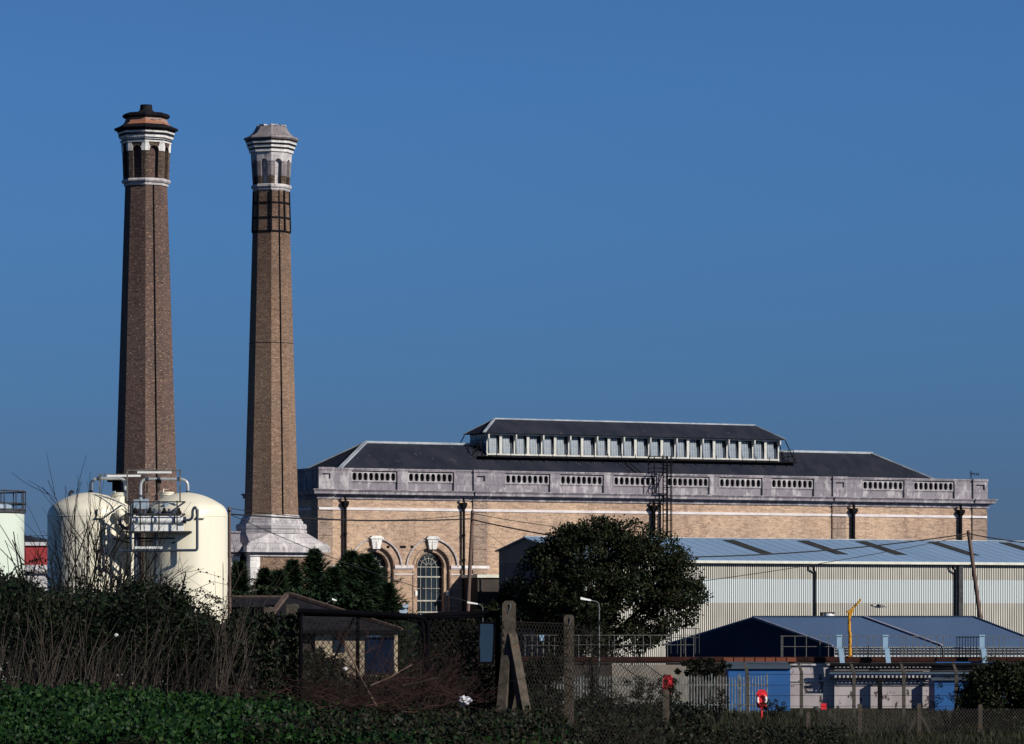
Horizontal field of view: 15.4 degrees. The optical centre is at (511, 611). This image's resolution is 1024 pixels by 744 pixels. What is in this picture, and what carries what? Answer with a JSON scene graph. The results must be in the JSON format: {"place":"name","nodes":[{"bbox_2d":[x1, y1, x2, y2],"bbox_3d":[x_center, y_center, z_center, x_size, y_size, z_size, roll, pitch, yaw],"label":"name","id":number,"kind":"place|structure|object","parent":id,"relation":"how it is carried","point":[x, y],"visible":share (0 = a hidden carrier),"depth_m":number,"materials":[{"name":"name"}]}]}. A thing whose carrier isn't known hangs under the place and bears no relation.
{"place":"outdoors","nodes":[
{"label":"outdoors","id":0,"kind":"place"},
{"bbox_2d":[24,536,46,576],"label":"red warehouse","id":1,"kind":"structure","parent":0,"point":[28,547],"depth_m":380.00,"materials":[{"name":"metal"}]},
{"bbox_2d":[231,531,241,566],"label":"stone building","id":2,"kind":"structure","parent":0,"point":[238,544],"depth_m":258.62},
{"bbox_2d":[472,599,501,642],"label":"dark bush","id":3,"kind":"object","parent":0,"point":[492,606],"visible":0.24,"depth_m":221.74,"materials":[{"name":"green plant"}]},
{"bbox_2d":[1,674,1021,743],"bbox_3d":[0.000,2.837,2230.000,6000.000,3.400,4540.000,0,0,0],"label":"ground","id":4,"kind":"structure","parent":0,"point":[135,741],"depth_m":35.40,"materials":[{"name":"green plant"}]},
{"bbox_2d":[0,490,25,681],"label":"railed tank","id":5,"kind":"object","parent":4,"relation":"on","point":[11,519],"visible":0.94,"depth_m":163.89,"materials":[{"name":"metal"}]},
{"bbox_2d":[0,525,56,683],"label":"bare shrub","id":6,"kind":"object","parent":4,"relation":"on","point":[11,559],"visible":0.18,"depth_m":52.11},
{"bbox_2d":[26,582,82,687],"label":"bare shrub","id":7,"kind":"object","parent":4,"relation":"on","point":[48,636],"visible":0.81,"depth_m":44.93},
{"bbox_2d":[47,490,130,683],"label":"storage tank","id":8,"kind":"object","parent":4,"relation":"on","point":[83,505],"visible":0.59,"depth_m":138.79,"materials":[{"name":"metal"}]},
{"bbox_2d":[11,456,204,681],"bbox_3d":[-5.904,-0.521,52.843,2.254,3.427,2.266,0,0,43],"label":"bare shrub","id":9,"kind":"object","parent":4,"relation":"on","point":[98,552],"visible":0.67,"depth_m":52.98,"materials":[{"name":"plant"}]},
{"bbox_2d":[107,491,135,682],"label":"storage tank","id":10,"kind":"object","parent":4,"relation":"on","point":[116,495],"visible":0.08,"depth_m":147.38,"materials":[{"name":"metal"}]},
{"bbox_2d":[61,493,189,674],"bbox_3d":[-5.540,-0.250,53.995,1.522,2.905,1.476,0,0,-31],"label":"bare shrub","id":11,"kind":"object","parent":4,"relation":"on","point":[140,560],"visible":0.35,"depth_m":53.97,"materials":[{"name":"plant"}]},
{"bbox_2d":[97,555,185,683],"bbox_3d":[-4.899,0.201,49.707,1.194,1.928,0.839,0,0,0],"label":"bare shrub","id":12,"kind":"object","parent":4,"relation":"on","point":[151,582],"visible":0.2,"depth_m":49.85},
{"bbox_2d":[0,599,283,697],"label":"pale stems","id":13,"kind":"object","parent":4,"relation":"on","point":[99,649],"visible":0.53,"depth_m":43.58,"materials":[{"name":"plant"}]},
{"bbox_2d":[0,572,285,698],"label":"hedge","id":14,"kind":"object","parent":4,"relation":"on","point":[111,608],"visible":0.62,"depth_m":45.71,"materials":[{"name":"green plant"}]},
{"bbox_2d":[0,557,325,644],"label":"bramble leaves","id":15,"kind":"object","parent":14,"relation":"on","point":[130,582],"visible":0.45,"depth_m":46.72,"materials":[{"name":"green plant"}]},
{"bbox_2d":[89,470,198,583],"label":"pipe gantry","id":16,"kind":"object","parent":4,"relation":"on","point":[158,519],"visible":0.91,"depth_m":138.05,"materials":[{"name":"grey metal"}]},
{"bbox_2d":[114,104,177,580],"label":"chimney","id":17,"kind":"object","parent":4,"relation":"on","point":[146,414],"visible":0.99,"depth_m":233.76,"materials":[{"name":"brown brick"}]},
{"bbox_2d":[123,577,192,685],"bbox_3d":[-4.323,0.379,45.988,0.859,1.603,0.591,0,0,0],"label":"leafy bramble","id":18,"kind":"object","parent":4,"relation":"on","point":[183,597],"visible":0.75,"depth_m":45.96,"materials":[{"name":"green plant"}]},
{"bbox_2d":[144,489,227,681],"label":"storage tank","id":19,"kind":"object","parent":4,"relation":"on","point":[210,555],"visible":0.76,"depth_m":138.74,"materials":[{"name":"metal"}]},
{"bbox_2d":[199,531,257,693],"bbox_3d":[-3.307,0.098,44.848,0.669,2.139,0.820,0,0,14],"label":"bare shrub","id":20,"kind":"object","parent":4,"relation":"on","point":[222,624],"visible":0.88,"depth_m":44.94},
{"bbox_2d":[227,507,233,617],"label":"utility pole","id":21,"kind":"object","parent":4,"relation":"on","point":[229,542],"visible":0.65,"depth_m":199.93,"materials":[{"name":"brown wood"}]},
{"bbox_2d":[178,557,300,694],"bbox_3d":[-3.195,0.257,44.418,1.303,1.829,0.756,0,0,25],"label":"bare shrub","id":22,"kind":"object","parent":4,"relation":"on","point":[230,666],"visible":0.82,"depth_m":44.44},
{"bbox_2d":[231,559,256,594],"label":"conifer","id":23,"kind":"object","parent":4,"relation":"on","point":[243,582],"visible":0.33,"depth_m":245.67,"materials":[{"name":"green plant"}]},
{"bbox_2d":[0,630,494,713],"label":"dead brushwood","id":24,"kind":"object","parent":4,"relation":"on","point":[174,682],"visible":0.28,"depth_m":43.80,"materials":[{"name":"plant"}]},
{"bbox_2d":[1,617,494,705],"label":"dead stalks","id":25,"kind":"object","parent":4,"relation":"on","point":[157,669],"visible":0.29,"depth_m":44.22,"materials":[{"name":"plant"}]},
{"bbox_2d":[248,566,271,594],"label":"conifer","id":26,"kind":"object","parent":4,"relation":"on","point":[264,574],"visible":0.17,"depth_m":247.72,"materials":[{"name":"green plant"}]},
{"bbox_2d":[249,603,298,703],"bbox_3d":[-2.533,0.657,40.810,0.376,1.488,1.522,0,0,-19],"label":"broken post fence","id":27,"kind":"object","parent":4,"relation":"on","point":[268,630],"visible":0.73,"depth_m":41.18,"materials":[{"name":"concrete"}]},
{"bbox_2d":[264,567,290,594],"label":"conifer","id":28,"kind":"object","parent":4,"relation":"on","point":[275,575],"visible":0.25,"depth_m":243.73,"materials":[{"name":"green plant"}]},
{"bbox_2d":[236,124,329,591],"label":"chimney","id":29,"kind":"object","parent":4,"relation":"on","point":[271,486],"visible":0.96,"depth_m":260.73,"materials":[{"name":"brick"}]},
{"bbox_2d":[0,678,573,743],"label":"ivy","id":30,"kind":"object","parent":4,"relation":"on","point":[34,714],"visible":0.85,"depth_m":35.49,"materials":[{"name":"green plant"}]},
{"bbox_2d":[278,558,309,595],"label":"conifer","id":31,"kind":"object","parent":4,"relation":"on","point":[296,575],"visible":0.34,"depth_m":245.71,"materials":[{"name":"green plant"}]},
{"bbox_2d":[234,583,366,610],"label":"dark bush","id":32,"kind":"object","parent":4,"relation":"on","point":[346,600],"visible":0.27,"depth_m":241.96,"materials":[{"name":"plant"}]},
{"bbox_2d":[299,547,330,591],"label":"conifer","id":33,"kind":"object","parent":4,"relation":"on","point":[313,568],"visible":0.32,"depth_m":247.66,"materials":[{"name":"green plant"}]},
{"bbox_2d":[231,592,404,676],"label":"tiled hut","id":34,"kind":"object","parent":4,"relation":"on","point":[277,602],"visible":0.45,"depth_m":197.15,"materials":[{"name":"tile"}]},
{"bbox_2d":[367,638,393,673],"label":"door","id":35,"kind":"structure","parent":34,"relation":"in","point":[388,650],"depth_m":197.09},
{"bbox_2d":[317,564,367,610],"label":"conifer","id":36,"kind":"object","parent":4,"relation":"on","point":[333,577],"visible":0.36,"depth_m":243.67,"materials":[{"name":"green plant"}]},
{"bbox_2d":[172,654,525,715],"bbox_3d":[-1.750,0.865,40.034,3.870,0.859,3.835,0,0,0],"label":"brushwood","id":37,"kind":"object","parent":4,"relation":"on","point":[317,696],"visible":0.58,"depth_m":39.20,"materials":[{"name":"plant"}]},
{"bbox_2d":[262,651,361,700],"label":"fallen branch","id":38,"kind":"object","parent":37,"relation":"on","point":[309,676],"visible":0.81,"depth_m":40.22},
{"bbox_2d":[332,620,387,706],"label":"fallen branch","id":39,"kind":"object","parent":37,"relation":"on","point":[348,651],"visible":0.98,"depth_m":39.27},
{"bbox_2d":[314,661,414,711],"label":"fallen branch","id":40,"kind":"object","parent":37,"relation":"on","point":[358,696],"visible":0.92,"depth_m":38.76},
{"bbox_2d":[370,631,453,685],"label":"fallen branch","id":41,"kind":"object","parent":37,"relation":"on","point":[389,670],"visible":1,"depth_m":39.03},
{"bbox_2d":[364,645,478,714],"bbox_3d":[-0.934,0.780,38.470,1.233,0.946,0.516,0,0,-33],"label":"fallen branch","id":42,"kind":"object","parent":37,"relation":"on","point":[447,671],"visible":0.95,"depth_m":38.44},
{"bbox_2d":[394,652,466,711],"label":"fallen branch","id":43,"kind":"object","parent":37,"relation":"on","point":[421,684],"visible":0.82,"depth_m":38.98,"materials":[{"name":"wood"}]},
{"bbox_2d":[403,641,503,712],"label":"fallen branch","id":44,"kind":"object","parent":37,"relation":"on","point":[450,679],"visible":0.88,"depth_m":38.19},
{"bbox_2d":[297,608,430,713],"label":"wire gate","id":45,"kind":"structure","parent":4,"relation":"on","point":[357,614],"depth_m":40.07,"materials":[{"name":"black"}]},
{"bbox_2d":[335,548,412,662],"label":"conifer","id":46,"kind":"object","parent":4,"relation":"on","point":[349,554],"visible":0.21,"depth_m":249.62,"materials":[{"name":"green plant"}]},
{"bbox_2d":[340,552,418,657],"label":"conifer","id":47,"kind":"object","parent":4,"relation":"on","point":[362,582],"visible":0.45,"depth_m":246.50,"materials":[{"name":"green plant"}]},
{"bbox_2d":[363,581,422,670],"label":"conifer","id":48,"kind":"object","parent":4,"relation":"on","point":[386,598],"visible":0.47,"depth_m":242.62,"materials":[{"name":"green plant"}]},
{"bbox_2d":[303,632,501,704],"bbox_3d":[-1.670,0.751,52.005,3.509,1.003,12.095,0,0,0],"label":"scrub","id":49,"kind":"object","parent":4,"relation":"on","point":[317,654],"visible":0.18,"depth_m":47.06,"materials":[{"name":"brown plant"}]},
{"bbox_2d":[236,697,589,743],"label":"undergrowth","id":50,"kind":"object","parent":4,"relation":"on","point":[473,722],"visible":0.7,"depth_m":34.70,"materials":[{"name":"green plant"}]},
{"bbox_2d":[415,618,477,653],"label":"dark bush","id":51,"kind":"object","parent":4,"relation":"on","point":[452,621],"visible":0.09,"depth_m":189.77,"materials":[{"name":"green plant"}]},
{"bbox_2d":[465,510,474,629],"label":"utility pole","id":52,"kind":"object","parent":4,"relation":"on","point":[470,548],"visible":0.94,"depth_m":235.90,"materials":[{"name":"brown wood"}]},
{"bbox_2d":[231,513,471,520],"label":"overhead wire","id":53,"kind":"object","parent":52,"relation":"attached to","point":[346,519],"visible":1,"depth_m":215.02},
{"bbox_2d":[461,574,498,636],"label":"brick outbuilding","id":54,"kind":"structure","parent":4,"relation":"on","point":[484,588],"depth_m":273.10,"materials":[{"name":"brick"}]},
{"bbox_2d":[495,576,526,656],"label":"dark bush","id":55,"kind":"object","parent":4,"relation":"on","point":[504,592],"visible":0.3,"depth_m":211.83,"materials":[{"name":"green plant"}]},
{"bbox_2d":[523,651,563,698],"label":"dark bush","id":56,"kind":"object","parent":4,"relation":"on","point":[546,674],"visible":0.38,"depth_m":119.88,"materials":[{"name":"green plant"}]},
{"bbox_2d":[496,601,668,743],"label":"concrete post fence","id":57,"kind":"object","parent":4,"relation":"on","point":[515,691],"visible":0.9,"depth_m":40.86,"materials":[{"name":"metal"}]},
{"bbox_2d":[418,610,500,712],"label":"wire gate","id":58,"kind":"structure","parent":57,"relation":"attached to","point":[464,616],"depth_m":40.09,"materials":[{"name":"black"}]},
{"bbox_2d":[478,622,495,663],"bbox_3d":[-0.264,0.330,39.925,0.184,0.446,0.021,0,0,0],"label":"blue sign","id":59,"kind":"object","parent":58,"relation":"attached to","point":[486,638],"visible":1,"depth_m":39.91,"materials":[{"name":"metal"}]},
{"bbox_2d":[576,612,612,696],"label":"dark bush","id":60,"kind":"object","parent":4,"relation":"on","point":[592,655],"visible":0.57,"depth_m":139.98,"materials":[{"name":"green plant"}]},
{"bbox_2d":[506,514,713,656],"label":"round tree","id":61,"kind":"object","parent":4,"relation":"on","point":[673,588],"visible":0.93,"depth_m":204.31,"materials":[{"name":"green plant"}]},
{"bbox_2d":[547,706,683,743],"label":"undergrowth","id":62,"kind":"object","parent":4,"relation":"on","point":[672,732],"visible":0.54,"depth_m":50.48,"materials":[{"name":"green plant"}]},
{"bbox_2d":[527,686,708,743],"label":"undergrowth","id":63,"kind":"object","parent":4,"relation":"on","point":[695,724],"visible":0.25,"depth_m":87.04,"materials":[{"name":"green plant"}]},
{"bbox_2d":[241,418,997,666],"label":"engine house","id":64,"kind":"structure","parent":4,"relation":"on","point":[706,480],"depth_m":282.41,"materials":[{"name":"yellow brick"}]},
{"bbox_2d":[417,552,441,658],"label":"window","id":65,"kind":"structure","parent":64,"relation":"in","point":[429,569],"depth_m":274.57,"materials":[{"name":"white glass"}]},
{"bbox_2d":[488,435,498,452],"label":"lantern window","id":66,"kind":"structure","parent":64,"relation":"in","point":[493,442],"depth_m":281.83,"materials":[{"name":"glass"}]},
{"bbox_2d":[502,435,512,453],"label":"lantern window","id":67,"kind":"structure","parent":64,"relation":"in","point":[507,441],"depth_m":282.38,"materials":[{"name":"glass"}]},
{"bbox_2d":[515,436,526,453],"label":"lantern window","id":68,"kind":"structure","parent":64,"relation":"in","point":[520,443],"depth_m":282.87,"materials":[{"name":"glass"}]},
{"bbox_2d":[529,436,539,453],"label":"lantern window","id":69,"kind":"structure","parent":64,"relation":"in","point":[534,442],"depth_m":283.35,"materials":[{"name":"glass"}]},
{"bbox_2d":[542,436,553,454],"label":"lantern window","id":70,"kind":"structure","parent":64,"relation":"in","point":[547,444],"depth_m":283.84,"materials":[{"name":"glass"}]},
{"bbox_2d":[557,437,566,454],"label":"lantern window","id":71,"kind":"structure","parent":64,"relation":"in","point":[561,441],"depth_m":284.39,"materials":[{"name":"glass"}]},
{"bbox_2d":[569,437,579,454],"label":"lantern window","id":72,"kind":"structure","parent":64,"relation":"in","point":[574,444],"depth_m":284.88,"materials":[{"name":"glass"}]},
{"bbox_2d":[584,437,593,454],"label":"lantern window","id":73,"kind":"structure","parent":64,"relation":"in","point":[588,442],"depth_m":285.43,"materials":[{"name":"glass"}]},
{"bbox_2d":[596,438,606,455],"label":"lantern window","id":74,"kind":"structure","parent":64,"relation":"in","point":[601,445],"depth_m":285.85,"materials":[{"name":"glass"}]},
{"bbox_2d":[610,438,620,455],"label":"lantern window","id":75,"kind":"structure","parent":64,"relation":"in","point":[615,443],"depth_m":286.41,"materials":[{"name":"glass"}]},
{"bbox_2d":[623,438,633,455],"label":"lantern window","id":76,"kind":"structure","parent":64,"relation":"in","point":[628,445],"depth_m":286.90,"materials":[{"name":"glass"}]},
{"bbox_2d":[637,439,646,455],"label":"lantern window","id":77,"kind":"structure","parent":64,"relation":"in","point":[641,443],"depth_m":287.39,"materials":[{"name":"glass"}]},
{"bbox_2d":[649,439,659,455],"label":"lantern window","id":78,"kind":"structure","parent":64,"relation":"in","point":[654,446],"depth_m":287.88,"materials":[{"name":"glass"}]},
{"bbox_2d":[663,439,673,456],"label":"lantern window","id":79,"kind":"structure","parent":64,"relation":"in","point":[668,450],"depth_m":288.45,"materials":[{"name":"glass"}]},
{"bbox_2d":[689,440,699,457],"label":"lantern window","id":80,"kind":"structure","parent":64,"relation":"in","point":[694,448],"depth_m":289.43,"materials":[{"name":"glass"}]},
{"bbox_2d":[702,440,712,457],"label":"lantern window","id":81,"kind":"structure","parent":64,"relation":"in","point":[707,445],"depth_m":289.93,"materials":[{"name":"glass"}]},
{"bbox_2d":[715,440,725,457],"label":"lantern window","id":82,"kind":"structure","parent":64,"relation":"in","point":[720,451],"depth_m":290.43,"materials":[{"name":"glass"}]},
{"bbox_2d":[741,441,751,458],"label":"lantern window","id":83,"kind":"structure","parent":64,"relation":"in","point":[745,445],"depth_m":291.49,"materials":[{"name":"glass"}]},
{"bbox_2d":[753,441,763,458],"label":"lantern window","id":84,"kind":"structure","parent":64,"relation":"in","point":[758,448],"depth_m":291.99,"materials":[{"name":"glass"}]},
{"bbox_2d":[767,442,776,458],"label":"lantern window","id":85,"kind":"structure","parent":64,"relation":"in","point":[771,446],"depth_m":292.49,"materials":[{"name":"glass"}]},
{"bbox_2d":[594,676,682,708],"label":"dark bush","id":86,"kind":"object","parent":4,"relation":"on","point":[672,688],"visible":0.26,"depth_m":134.84,"materials":[{"name":"green plant"}]},
{"bbox_2d":[525,674,767,711],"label":"palisade fence","id":87,"kind":"object","parent":4,"relation":"on","point":[720,685],"visible":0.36,"depth_m":166.00,"materials":[{"name":"metal"}]},
{"bbox_2d":[674,657,732,709],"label":"dark bush","id":88,"kind":"object","parent":4,"relation":"on","point":[716,671],"visible":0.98,"depth_m":167.78,"materials":[{"name":"green plant"}]},
{"bbox_2d":[704,687,729,723],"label":"dark bush","id":89,"kind":"object","parent":4,"relation":"on","point":[718,716],"visible":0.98,"depth_m":149.96,"materials":[{"name":"green plant"}]},
{"bbox_2d":[725,662,791,710],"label":"blue cabin","id":90,"kind":"object","parent":4,"relation":"on","point":[778,687],"visible":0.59,"depth_m":171.50,"materials":[{"name":"metal"}]},
{"bbox_2d":[495,536,1023,663],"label":"ribbed shed","id":91,"kind":"structure","parent":4,"relation":"on","point":[934,579],"depth_m":266.80,"materials":[{"name":"grey metal"}]},
{"bbox_2d":[756,689,766,718],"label":"lifebuoy station","id":92,"kind":"object","parent":4,"relation":"on","point":[761,695],"visible":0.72,"depth_m":157.98,"materials":[{"name":"red plastic"}]},
{"bbox_2d":[521,657,1023,707],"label":"railed wall","id":93,"kind":"structure","parent":4,"relation":"on","point":[824,689],"depth_m":175.90,"materials":[{"name":"brick"}]},
{"bbox_2d":[578,635,693,656],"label":"railing","id":94,"kind":"object","parent":93,"relation":"on","point":[643,645],"visible":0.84,"depth_m":175.93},
{"bbox_2d":[846,599,861,656],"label":"yellow davit","id":95,"kind":"object","parent":93,"relation":"on","point":[850,612],"visible":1,"depth_m":175.95,"materials":[{"name":"paint"}]},
{"bbox_2d":[832,636,953,656],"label":"railing","id":96,"kind":"object","parent":93,"relation":"on","point":[902,642],"visible":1,"depth_m":175.94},
{"bbox_2d":[758,699,786,718],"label":"dark bush","id":97,"kind":"object","parent":4,"relation":"on","point":[782,708],"visible":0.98,"depth_m":155.93,"materials":[{"name":"green plant"}]},
{"bbox_2d":[701,720,848,743],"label":"undergrowth","id":98,"kind":"object","parent":4,"relation":"on","point":[812,735],"visible":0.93,"depth_m":104.18,"materials":[{"name":"green plant"}]},
{"bbox_2d":[705,705,1023,743],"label":"grass","id":99,"kind":"structure","parent":4,"relation":"on","point":[939,736],"depth_m":142.88,"materials":[{"name":"plant"}]},
{"bbox_2d":[743,662,1015,716],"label":"cranked post fence","id":100,"kind":"object","parent":4,"relation":"on","point":[853,695],"visible":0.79,"depth_m":159.93,"materials":[{"name":"concrete"}]},
{"bbox_2d":[806,703,1023,734],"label":"chainlink fence","id":101,"kind":"object","parent":4,"relation":"on","point":[920,718],"visible":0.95,"depth_m":137.92,"materials":[{"name":"metal"}]},
{"bbox_2d":[830,663,1010,708],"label":"pipe rack","id":102,"kind":"object","parent":4,"relation":"on","point":[897,667],"visible":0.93,"depth_m":175.23,"materials":[{"name":"black metal"}]},
{"bbox_2d":[922,674,963,731],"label":"dark bush","id":103,"kind":"object","parent":4,"relation":"on","point":[946,713],"visible":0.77,"depth_m":140.94,"materials":[{"name":"green plant"}]},
{"bbox_2d":[926,677,1003,710],"bbox_3d":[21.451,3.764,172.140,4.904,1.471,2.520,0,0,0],"label":"blue cabin","id":104,"kind":"object","parent":4,"relation":"on","point":[945,689],"visible":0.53,"depth_m":171.00,"materials":[{"name":"metal"}]},
{"bbox_2d":[966,530,981,618],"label":"utility pole","id":105,"kind":"object","parent":4,"relation":"on","point":[976,591],"visible":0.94,"depth_m":225.90,"materials":[{"name":"brown wood"}]},
{"bbox_2d":[689,533,965,557],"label":"overhead wire","id":106,"kind":"object","parent":105,"relation":"attached to","point":[829,549],"visible":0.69,"depth_m":222.01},
{"bbox_2d":[704,535,966,580],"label":"overhead wire","id":107,"kind":"object","parent":105,"relation":"attached to","point":[836,560],"visible":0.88,"depth_m":220.87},
{"bbox_2d":[952,654,1023,732],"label":"dark bush","id":108,"kind":"object","parent":4,"relation":"on","point":[985,687],"visible":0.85,"depth_m":139.47,"materials":[{"name":"green plant"}]},
{"bbox_2d":[0,0,1023,541],"label":"sky","id":109,"kind":"structure","parent":0,"point":[801,222],"materials":[{"name":"blue"}]},
{"bbox_2d":[663,616,1023,663],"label":"blue roofed building","id":110,"kind":"structure","parent":0,"point":[756,636],"depth_m":188.06,"materials":[{"name":"metal"}]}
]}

